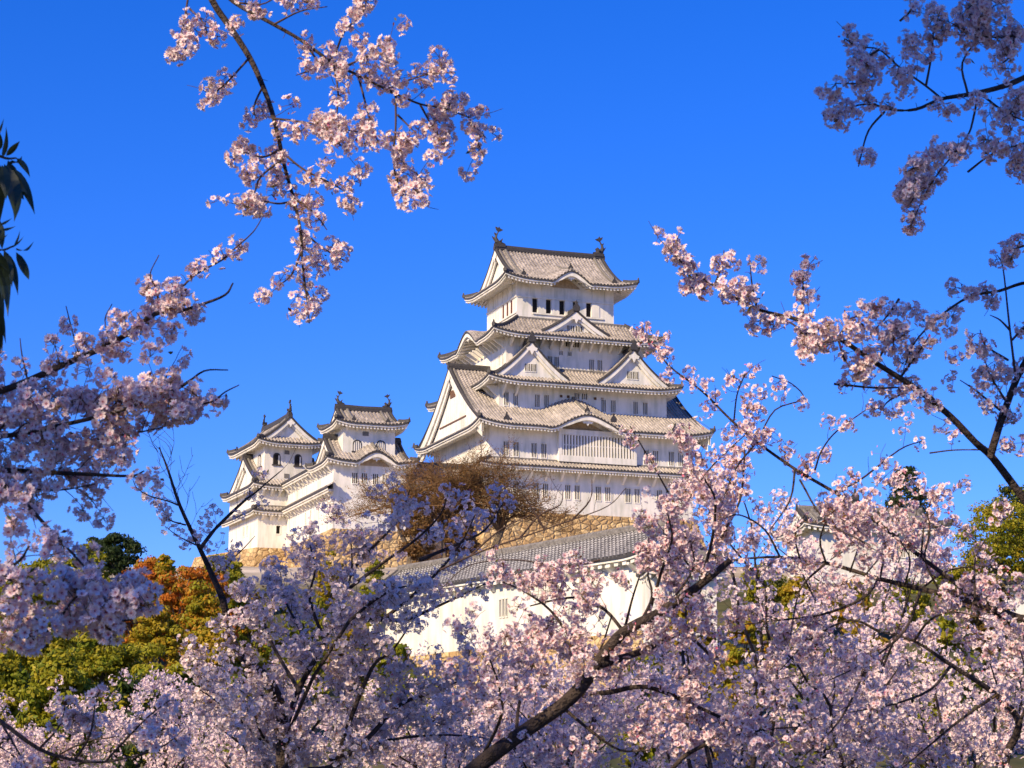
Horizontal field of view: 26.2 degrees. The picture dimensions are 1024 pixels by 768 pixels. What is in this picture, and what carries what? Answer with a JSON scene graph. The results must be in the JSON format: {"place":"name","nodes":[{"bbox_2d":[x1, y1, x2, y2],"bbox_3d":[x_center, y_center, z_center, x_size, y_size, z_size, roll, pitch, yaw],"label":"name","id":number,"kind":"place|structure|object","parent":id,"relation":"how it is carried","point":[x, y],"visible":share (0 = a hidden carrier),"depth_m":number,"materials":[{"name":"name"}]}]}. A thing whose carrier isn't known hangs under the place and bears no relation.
{"place":"outdoors","nodes":[
{"label":"outdoors","id":0,"kind":"place"},
{"bbox_2d":[220,400,322,551],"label":"tower","id":1,"kind":"structure","parent":0,"point":[271,447],"depth_m":261.98,"materials":[{"name":"white paint"}]},
{"bbox_2d":[272,453,281,465],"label":"arched window","id":2,"kind":"structure","parent":1,"relation":"in","point":[276,457],"depth_m":261.61,"materials":[{"name":"wood"}]},
{"bbox_2d":[293,454,302,466],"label":"arched window","id":3,"kind":"structure","parent":1,"relation":"in","point":[298,458],"depth_m":262.63,"materials":[{"name":"wood"}]},
{"bbox_2d":[0,566,1023,767],"bbox_3d":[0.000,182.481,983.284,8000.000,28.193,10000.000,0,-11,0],"label":"ground","id":4,"kind":"structure","parent":0,"point":[722,606],"depth_m":160.54,"materials":[{"name":"plant"}]},
{"bbox_2d":[0,119,34,350],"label":"evergreen tree","id":5,"kind":"object","parent":4,"relation":"on","point":[14,186],"visible":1,"depth_m":6.80,"materials":[{"name":"green plant"}]},
{"bbox_2d":[0,646,34,767],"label":"broadleaf tree","id":6,"kind":"object","parent":4,"relation":"on","point":[13,674],"visible":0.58,"depth_m":96.45,"materials":[{"name":"green plant"}]},
{"bbox_2d":[0,562,51,618],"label":"broadleaf tree","id":7,"kind":"object","parent":4,"relation":"on","point":[35,598],"visible":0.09,"depth_m":164.39,"materials":[{"name":"green plant"}]},
{"bbox_2d":[0,608,82,686],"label":"broadleaf tree","id":8,"kind":"object","parent":4,"relation":"on","point":[59,642],"visible":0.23,"depth_m":125.86,"materials":[{"name":"green plant"}]},
{"bbox_2d":[28,554,79,605],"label":"broadleaf tree","id":9,"kind":"object","parent":4,"relation":"on","point":[39,563],"visible":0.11,"depth_m":174.38,"materials":[{"name":"green plant"}]},
{"bbox_2d":[12,648,104,767],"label":"broadleaf tree","id":10,"kind":"object","parent":4,"relation":"on","point":[53,664],"visible":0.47,"depth_m":93.25,"materials":[{"name":"green plant"}]},
{"bbox_2d":[65,541,111,581],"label":"broadleaf tree","id":11,"kind":"object","parent":4,"relation":"on","point":[102,557],"visible":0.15,"depth_m":176.16,"materials":[{"name":"green plant"}]},
{"bbox_2d":[0,674,181,767],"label":"cherry tree","id":12,"kind":"object","parent":4,"relation":"on","point":[7,753],"visible":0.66,"depth_m":23.21,"materials":[{"name":"pink plant"}]},
{"bbox_2d":[82,536,99,554],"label":"evergreen tree","id":13,"kind":"object","parent":4,"relation":"on","point":[93,538],"visible":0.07,"depth_m":196.46,"materials":[{"name":"green plant"}]},
{"bbox_2d":[61,631,142,737],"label":"broadleaf tree","id":14,"kind":"object","parent":4,"relation":"on","point":[94,660],"visible":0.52,"depth_m":116.20,"materials":[{"name":"green plant"}]},
{"bbox_2d":[91,532,146,582],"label":"evergreen tree","id":15,"kind":"object","parent":4,"relation":"on","point":[118,559],"visible":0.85,"depth_m":189.85,"materials":[{"name":"green plant"}]},
{"bbox_2d":[100,672,170,767],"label":"broadleaf tree","id":16,"kind":"object","parent":4,"relation":"on","point":[124,689],"visible":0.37,"depth_m":86.35,"materials":[{"name":"green plant"}]},
{"bbox_2d":[117,569,154,663],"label":"orange leaf tree","id":17,"kind":"object","parent":4,"relation":"on","point":[130,624],"visible":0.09,"depth_m":159.50,"materials":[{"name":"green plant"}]},
{"bbox_2d":[44,654,254,767],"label":"cherry tree","id":18,"kind":"object","parent":4,"relation":"on","point":[146,684],"visible":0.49,"depth_m":24.98,"materials":[{"name":"pink plant"}]},
{"bbox_2d":[133,554,168,601],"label":"orange leaf tree","id":19,"kind":"object","parent":4,"relation":"on","point":[149,562],"visible":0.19,"depth_m":177.41,"materials":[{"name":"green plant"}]},
{"bbox_2d":[127,603,187,686],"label":"broadleaf tree","id":20,"kind":"object","parent":4,"relation":"on","point":[152,629],"visible":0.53,"depth_m":126.80,"materials":[{"name":"yellow plant"}]},
{"bbox_2d":[147,553,177,607],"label":"broadleaf tree","id":21,"kind":"object","parent":4,"relation":"on","point":[161,564],"visible":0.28,"depth_m":168.08,"materials":[{"name":"yellow plant"}]},
{"bbox_2d":[130,642,199,753],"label":"broadleaf tree","id":22,"kind":"object","parent":4,"relation":"on","point":[148,650],"visible":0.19,"depth_m":106.66,"materials":[{"name":"green plant"}]},
{"bbox_2d":[154,566,202,665],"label":"orange leaf tree","id":23,"kind":"object","parent":4,"relation":"on","point":[169,600],"visible":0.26,"depth_m":151.33,"materials":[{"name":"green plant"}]},
{"bbox_2d":[170,565,206,648],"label":"orange leaf tree","id":24,"kind":"object","parent":4,"relation":"on","point":[180,580],"visible":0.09,"depth_m":157.76,"materials":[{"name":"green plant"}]},
{"bbox_2d":[174,579,224,655],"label":"orange leaf tree","id":25,"kind":"object","parent":4,"relation":"on","point":[206,603],"visible":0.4,"depth_m":139.18,"materials":[{"name":"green plant"}]},
{"bbox_2d":[181,615,244,742],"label":"broadleaf tree","id":26,"kind":"object","parent":4,"relation":"on","point":[207,635],"visible":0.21,"depth_m":114.90,"materials":[{"name":"green plant"}]},
{"bbox_2d":[195,571,239,666],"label":"orange leaf tree","id":27,"kind":"object","parent":4,"relation":"on","point":[206,576],"visible":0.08,"depth_m":146.59,"materials":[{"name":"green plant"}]},
{"bbox_2d":[202,554,241,590],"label":"broadleaf tree","id":28,"kind":"object","parent":4,"relation":"on","point":[214,568],"visible":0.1,"depth_m":178.20,"materials":[{"name":"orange plant"}]},
{"bbox_2d":[191,674,265,767],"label":"broadleaf tree","id":29,"kind":"object","parent":4,"relation":"on","point":[238,696],"visible":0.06,"depth_m":84.61,"materials":[{"name":"green plant"}]},
{"bbox_2d":[221,560,250,628],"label":"broadleaf tree","id":30,"kind":"object","parent":4,"relation":"on","point":[235,575],"visible":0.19,"depth_m":172.41,"materials":[{"name":"green plant"}]},
{"bbox_2d":[227,583,252,674],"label":"broadleaf tree","id":31,"kind":"object","parent":4,"relation":"on","point":[233,604],"visible":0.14,"depth_m":148.88,"materials":[{"name":"green plant"}]},
{"bbox_2d":[0,0,502,767],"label":"cherry tree","id":32,"kind":"object","parent":4,"relation":"on","point":[94,608],"visible":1,"depth_m":8.04,"materials":[{"name":"pink plant"}]},
{"bbox_2d":[235,592,268,701],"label":"broadleaf tree","id":33,"kind":"object","parent":4,"relation":"on","point":[247,630],"visible":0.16,"depth_m":149.00,"materials":[{"name":"green plant"}]},
{"bbox_2d":[167,660,339,767],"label":"cherry tree","id":34,"kind":"object","parent":4,"relation":"on","point":[200,758],"visible":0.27,"depth_m":22.79,"materials":[{"name":"pink plant"}]},
{"bbox_2d":[252,583,295,681],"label":"broadleaf tree","id":35,"kind":"object","parent":4,"relation":"on","point":[266,655],"visible":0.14,"depth_m":158.52,"materials":[{"name":"green plant"}]},
{"bbox_2d":[272,612,327,689],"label":"broadleaf tree","id":36,"kind":"object","parent":4,"relation":"on","point":[298,633],"visible":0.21,"depth_m":126.98,"materials":[{"name":"green plant"}]},
{"bbox_2d":[304,595,332,707],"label":"broadleaf bush","id":37,"kind":"object","parent":4,"relation":"on","point":[321,606],"visible":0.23,"depth_m":148.93,"materials":[{"name":"green plant"}]},
{"bbox_2d":[191,528,448,567],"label":"stone base","id":38,"kind":"object","parent":4,"relation":"on","point":[253,557],"visible":0.05,"depth_m":243.30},
{"bbox_2d":[281,461,335,546],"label":"castle gallery","id":39,"kind":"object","parent":38,"relation":"on","point":[301,490],"visible":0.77,"depth_m":252.40,"materials":[{"name":"white paint"}]},
{"bbox_2d":[305,391,419,534],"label":"tower","id":40,"kind":"structure","parent":38,"relation":"on","point":[358,442],"depth_m":244.49,"materials":[{"name":"white paint"}]},
{"bbox_2d":[352,469,357,484],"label":"window","id":41,"kind":"structure","parent":40,"relation":"in","point":[354,475],"depth_m":243.13,"materials":[{"name":"white paint"}]},
{"bbox_2d":[352,440,361,451],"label":"arched window","id":42,"kind":"structure","parent":40,"relation":"in","point":[357,444],"depth_m":244.74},
{"bbox_2d":[406,462,472,537],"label":"castle gallery","id":43,"kind":"object","parent":38,"relation":"on","point":[445,466],"visible":0.02,"depth_m":252.81,"materials":[{"name":"white paint"}]},
{"bbox_2d":[133,419,517,767],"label":"cherry tree","id":44,"kind":"object","parent":4,"relation":"on","point":[285,750],"visible":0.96,"depth_m":14.68,"materials":[{"name":"pink plant"}]},
{"bbox_2d":[314,549,345,628],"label":"broadleaf tree","id":45,"kind":"object","parent":4,"relation":"on","point":[318,579],"visible":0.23,"depth_m":177.46,"materials":[{"name":"green plant"}]},
{"bbox_2d":[328,624,369,708],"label":"broadleaf bush","id":46,"kind":"object","parent":4,"relation":"on","point":[348,634],"visible":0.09,"depth_m":130.73,"materials":[{"name":"green plant"}]},
{"bbox_2d":[359,558,385,642],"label":"broadleaf tree","id":47,"kind":"object","parent":4,"relation":"on","point":[378,574],"visible":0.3,"depth_m":173.72,"materials":[{"name":"green plant"}]},
{"bbox_2d":[360,642,417,724],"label":"broadleaf bush","id":48,"kind":"object","parent":4,"relation":"on","point":[400,649],"visible":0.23,"depth_m":116.73,"materials":[{"name":"green plant"}]},
{"bbox_2d":[307,653,523,767],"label":"cherry tree","id":49,"kind":"object","parent":4,"relation":"on","point":[411,753],"visible":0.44,"depth_m":20.13,"materials":[{"name":"pink plant"}]},
{"bbox_2d":[397,510,436,562],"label":"broadleaf bush","id":50,"kind":"object","parent":4,"relation":"on","point":[414,551],"visible":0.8,"depth_m":200.52,"materials":[{"name":"brown plant"}]},
{"bbox_2d":[405,676,457,759],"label":"broadleaf bush","id":51,"kind":"object","parent":4,"relation":"on","point":[413,693],"visible":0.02,"depth_m":96.22,"materials":[{"name":"green plant"}]},
{"bbox_2d":[313,432,593,563],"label":"budding tree","id":52,"kind":"object","parent":4,"relation":"on","point":[476,480],"visible":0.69,"depth_m":205.65,"materials":[{"name":"brown plant"}]},
{"bbox_2d":[441,512,480,556],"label":"broadleaf bush","id":53,"kind":"object","parent":4,"relation":"on","point":[476,545],"visible":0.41,"depth_m":200.42,"materials":[{"name":"brown plant"}]},
{"bbox_2d":[391,614,574,767],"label":"cherry tree","id":54,"kind":"object","parent":4,"relation":"on","point":[476,711],"visible":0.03,"depth_m":26.99,"materials":[{"name":"pink plant"}]},
{"bbox_2d":[512,674,565,767],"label":"broadleaf bush","id":55,"kind":"object","parent":4,"relation":"on","point":[549,725],"visible":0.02,"depth_m":98.68,"materials":[{"name":"green plant"}]},
{"bbox_2d":[460,612,684,767],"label":"cherry tree","id":56,"kind":"object","parent":4,"relation":"on","point":[519,756],"visible":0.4,"depth_m":19.13,"materials":[{"name":"pink plant"}]},
{"bbox_2d":[473,511,705,550],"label":"stone base","id":57,"kind":"object","parent":4,"relation":"on","point":[600,523],"depth_m":249.53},
{"bbox_2d":[412,227,715,519],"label":"castle keep","id":58,"kind":"structure","parent":57,"relation":"on","point":[554,372],"depth_m":257.53,"materials":[{"name":"white paint"}]},
{"bbox_2d":[503,440,508,456],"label":"window","id":59,"kind":"structure","parent":58,"relation":"in","point":[504,443],"depth_m":250.12,"materials":[{"name":"white paint"}]},
{"bbox_2d":[513,441,518,456],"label":"window","id":60,"kind":"structure","parent":58,"relation":"in","point":[515,449],"depth_m":250.55,"materials":[{"name":"white paint"}]},
{"bbox_2d":[531,442,536,457],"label":"window","id":61,"kind":"structure","parent":58,"relation":"in","point":[533,446],"depth_m":251.28,"materials":[{"name":"white paint"}]},
{"bbox_2d":[532,299,536,311],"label":"window","id":62,"kind":"structure","parent":58,"relation":"in","point":[534,301],"depth_m":260.08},
{"bbox_2d":[541,443,546,458],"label":"window","id":63,"kind":"structure","parent":58,"relation":"in","point":[543,453],"depth_m":251.77,"materials":[{"name":"white paint"}]},
{"bbox_2d":[559,301,563,314],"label":"window","id":64,"kind":"structure","parent":58,"relation":"in","point":[561,303],"depth_m":261.29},
{"bbox_2d":[565,484,570,499],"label":"window","id":65,"kind":"structure","parent":58,"relation":"in","point":[566,485],"depth_m":251.83,"materials":[{"name":"white paint"}]},
{"bbox_2d":[565,341,578,347],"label":"window","id":66,"kind":"structure","parent":58,"relation":"in","point":[576,344],"depth_m":259.95,"materials":[{"name":"black paint"}]},
{"bbox_2d":[574,485,579,500],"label":"window","id":67,"kind":"structure","parent":58,"relation":"in","point":[576,488],"depth_m":252.20,"materials":[{"name":"white paint"}]},
{"bbox_2d":[557,429,636,465],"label":"bay window","id":68,"kind":"structure","parent":58,"relation":"in","point":[578,446],"depth_m":253.44,"materials":[{"name":"white paint"}]},
{"bbox_2d":[596,486,600,501],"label":"window","id":69,"kind":"structure","parent":58,"relation":"in","point":[597,487],"depth_m":253.13,"materials":[{"name":"white paint"}]},
{"bbox_2d":[605,486,610,501],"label":"window","id":70,"kind":"structure","parent":58,"relation":"in","point":[606,489],"depth_m":253.56,"materials":[{"name":"white paint"}]},
{"bbox_2d":[625,487,630,502],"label":"window","id":71,"kind":"structure","parent":58,"relation":"in","point":[626,490],"depth_m":254.37,"materials":[{"name":"white paint"}]},
{"bbox_2d":[634,488,639,503],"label":"window","id":72,"kind":"structure","parent":58,"relation":"in","point":[636,492],"depth_m":254.80,"materials":[{"name":"white paint"}]},
{"bbox_2d":[668,451,673,466],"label":"window","id":73,"kind":"structure","parent":58,"relation":"in","point":[670,452],"depth_m":257.24,"materials":[{"name":"white paint"}]},
{"bbox_2d":[409,631,829,693],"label":"stone wall","id":74,"kind":"structure","parent":4,"relation":"on","point":[596,640],"depth_m":152.98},
{"bbox_2d":[353,519,726,655],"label":"long storehouse","id":75,"kind":"structure","parent":74,"relation":"on","point":[612,549],"depth_m":159.90,"materials":[{"name":"white paint"}]},
{"bbox_2d":[636,550,727,647],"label":"plaster wall","id":76,"kind":"structure","parent":74,"relation":"on","point":[646,593],"depth_m":145.78,"materials":[{"name":"white"}]},
{"bbox_2d":[439,417,827,767],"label":"cherry tree","id":77,"kind":"object","parent":4,"relation":"on","point":[548,636],"visible":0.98,"depth_m":11.31,"materials":[{"name":"pink plant"}]},
{"bbox_2d":[611,655,672,767],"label":"broadleaf tree","id":78,"kind":"object","parent":4,"relation":"on","point":[645,756],"visible":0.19,"depth_m":93.60,"materials":[{"name":"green plant"}]},
{"bbox_2d":[569,603,782,767],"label":"cherry tree","id":79,"kind":"object","parent":4,"relation":"on","point":[733,761],"visible":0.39,"depth_m":17.90,"materials":[{"name":"pink plant"}]},
{"bbox_2d":[666,592,719,727],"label":"broadleaf tree","id":80,"kind":"object","parent":4,"relation":"on","point":[708,639],"visible":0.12,"depth_m":121.13,"materials":[{"name":"green plant"}]},
{"bbox_2d":[700,660,763,767],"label":"cherry blossoms","id":81,"kind":"object","parent":4,"relation":"on","point":[714,671],"visible":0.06,"depth_m":90.76,"materials":[{"name":"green plant"}]},
{"bbox_2d":[634,465,842,767],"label":"cherry tree","id":82,"kind":"object","parent":4,"relation":"on","point":[716,699],"visible":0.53,"depth_m":15.62,"materials":[{"name":"pink plant"}]},
{"bbox_2d":[719,604,773,711],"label":"broadleaf tree","id":83,"kind":"object","parent":4,"relation":"on","point":[734,655],"visible":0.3,"depth_m":113.81,"materials":[{"name":"green plant"}]},
{"bbox_2d":[738,562,787,619],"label":"broadleaf bush","id":84,"kind":"object","parent":4,"relation":"on","point":[751,593],"visible":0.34,"depth_m":171.47,"materials":[{"name":"green plant"}]},
{"bbox_2d":[776,575,821,623],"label":"broadleaf bush","id":85,"kind":"object","parent":4,"relation":"on","point":[786,589],"visible":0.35,"depth_m":159.39,"materials":[{"name":"yellow plant"}]},
{"bbox_2d":[770,669,840,767],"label":"cherry blossoms","id":86,"kind":"object","parent":4,"relation":"on","point":[790,745],"visible":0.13,"depth_m":82.76,"materials":[{"name":"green plant"}]},
{"bbox_2d":[779,600,834,714],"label":"broadleaf tree","id":87,"kind":"object","parent":4,"relation":"on","point":[797,625],"visible":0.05,"depth_m":117.40,"materials":[{"name":"green plant"}]},
{"bbox_2d":[619,319,1023,767],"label":"cherry tree","id":88,"kind":"object","parent":4,"relation":"on","point":[858,524],"visible":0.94,"depth_m":11.74,"materials":[{"name":"pink plant"}]},
{"bbox_2d":[716,576,948,767],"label":"cherry tree","id":89,"kind":"object","parent":4,"relation":"on","point":[857,753],"visible":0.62,"depth_m":16.13,"materials":[{"name":"pink plant"}]},
{"bbox_2d":[648,0,1023,504],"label":"cherry tree","id":90,"kind":"object","parent":4,"relation":"on","point":[914,182],"visible":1,"depth_m":9.17,"materials":[{"name":"pink plant"}]},
{"bbox_2d":[827,579,873,636],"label":"broadleaf bush","id":91,"kind":"object","parent":4,"relation":"on","point":[840,617],"visible":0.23,"depth_m":157.11,"materials":[{"name":"green plant"}]},
{"bbox_2d":[831,623,892,764],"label":"broadleaf tree","id":92,"kind":"object","parent":4,"relation":"on","point":[854,631],"visible":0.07,"depth_m":104.02,"materials":[{"name":"green plant"}]},
{"bbox_2d":[776,508,965,767],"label":"cherry tree","id":93,"kind":"object","parent":4,"relation":"on","point":[862,612],"visible":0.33,"depth_m":18.56,"materials":[{"name":"pink plant"}]},
{"bbox_2d":[881,465,931,513],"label":"pine tree","id":94,"kind":"object","parent":4,"relation":"on","point":[910,469],"visible":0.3,"depth_m":226.30,"materials":[{"name":"green plant"}]},
{"bbox_2d":[882,577,931,625],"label":"broadleaf bush","id":95,"kind":"object","parent":4,"relation":"on","point":[923,603],"visible":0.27,"depth_m":159.37,"materials":[{"name":"green plant"}]},
{"bbox_2d":[893,670,969,767],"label":"cherry blossoms","id":96,"kind":"object","parent":4,"relation":"on","point":[935,713],"visible":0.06,"depth_m":84.56,"materials":[{"name":"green plant"}]},
{"bbox_2d":[865,596,1023,767],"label":"cherry tree","id":97,"kind":"object","parent":4,"relation":"on","point":[977,732],"visible":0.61,"depth_m":16.81,"materials":[{"name":"pink plant"}]},
{"bbox_2d":[931,561,972,596],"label":"broadleaf bush","id":98,"kind":"object","parent":4,"relation":"on","point":[956,575],"visible":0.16,"depth_m":171.25,"materials":[{"name":"green plant"}]},
{"bbox_2d":[919,613,985,741],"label":"broadleaf tree","id":99,"kind":"object","parent":4,"relation":"on","point":[943,623],"visible":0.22,"depth_m":109.19,"materials":[{"name":"green plant"}]},
{"bbox_2d":[947,497,1023,581],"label":"broadleaf tree","id":100,"kind":"object","parent":4,"relation":"on","point":[1015,524],"visible":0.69,"depth_m":169.53,"materials":[{"name":"green plant"}]},
{"bbox_2d":[959,576,1015,686],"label":"broadleaf bush","id":101,"kind":"object","parent":4,"relation":"on","point":[978,623],"visible":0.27,"depth_m":134.46,"materials":[{"name":"green plant"}]},
{"bbox_2d":[984,484,1023,561],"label":"broadleaf tree","id":102,"kind":"object","parent":4,"relation":"on","point":[1005,491],"visible":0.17,"depth_m":191.35,"materials":[{"name":"green plant"}]},
{"bbox_2d":[988,575,1023,614],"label":"plaster wall","id":103,"kind":"structure","parent":4,"relation":"on","point":[1020,608],"depth_m":168.20,"materials":[{"name":"white"}]},
{"bbox_2d":[0,0,1023,567],"label":"sky","id":104,"kind":"structure","parent":0,"point":[703,118],"materials":[{"name":"blue"}]},
{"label":"stone wall","id":105,"kind":"object","parent":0,"visible":0},
{"bbox_2d":[771,488,953,582],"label":"gate turret","id":106,"kind":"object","parent":105,"relation":"on","point":[827,540],"visible":0.21,"depth_m":191.69,"materials":[{"name":"white paint"}]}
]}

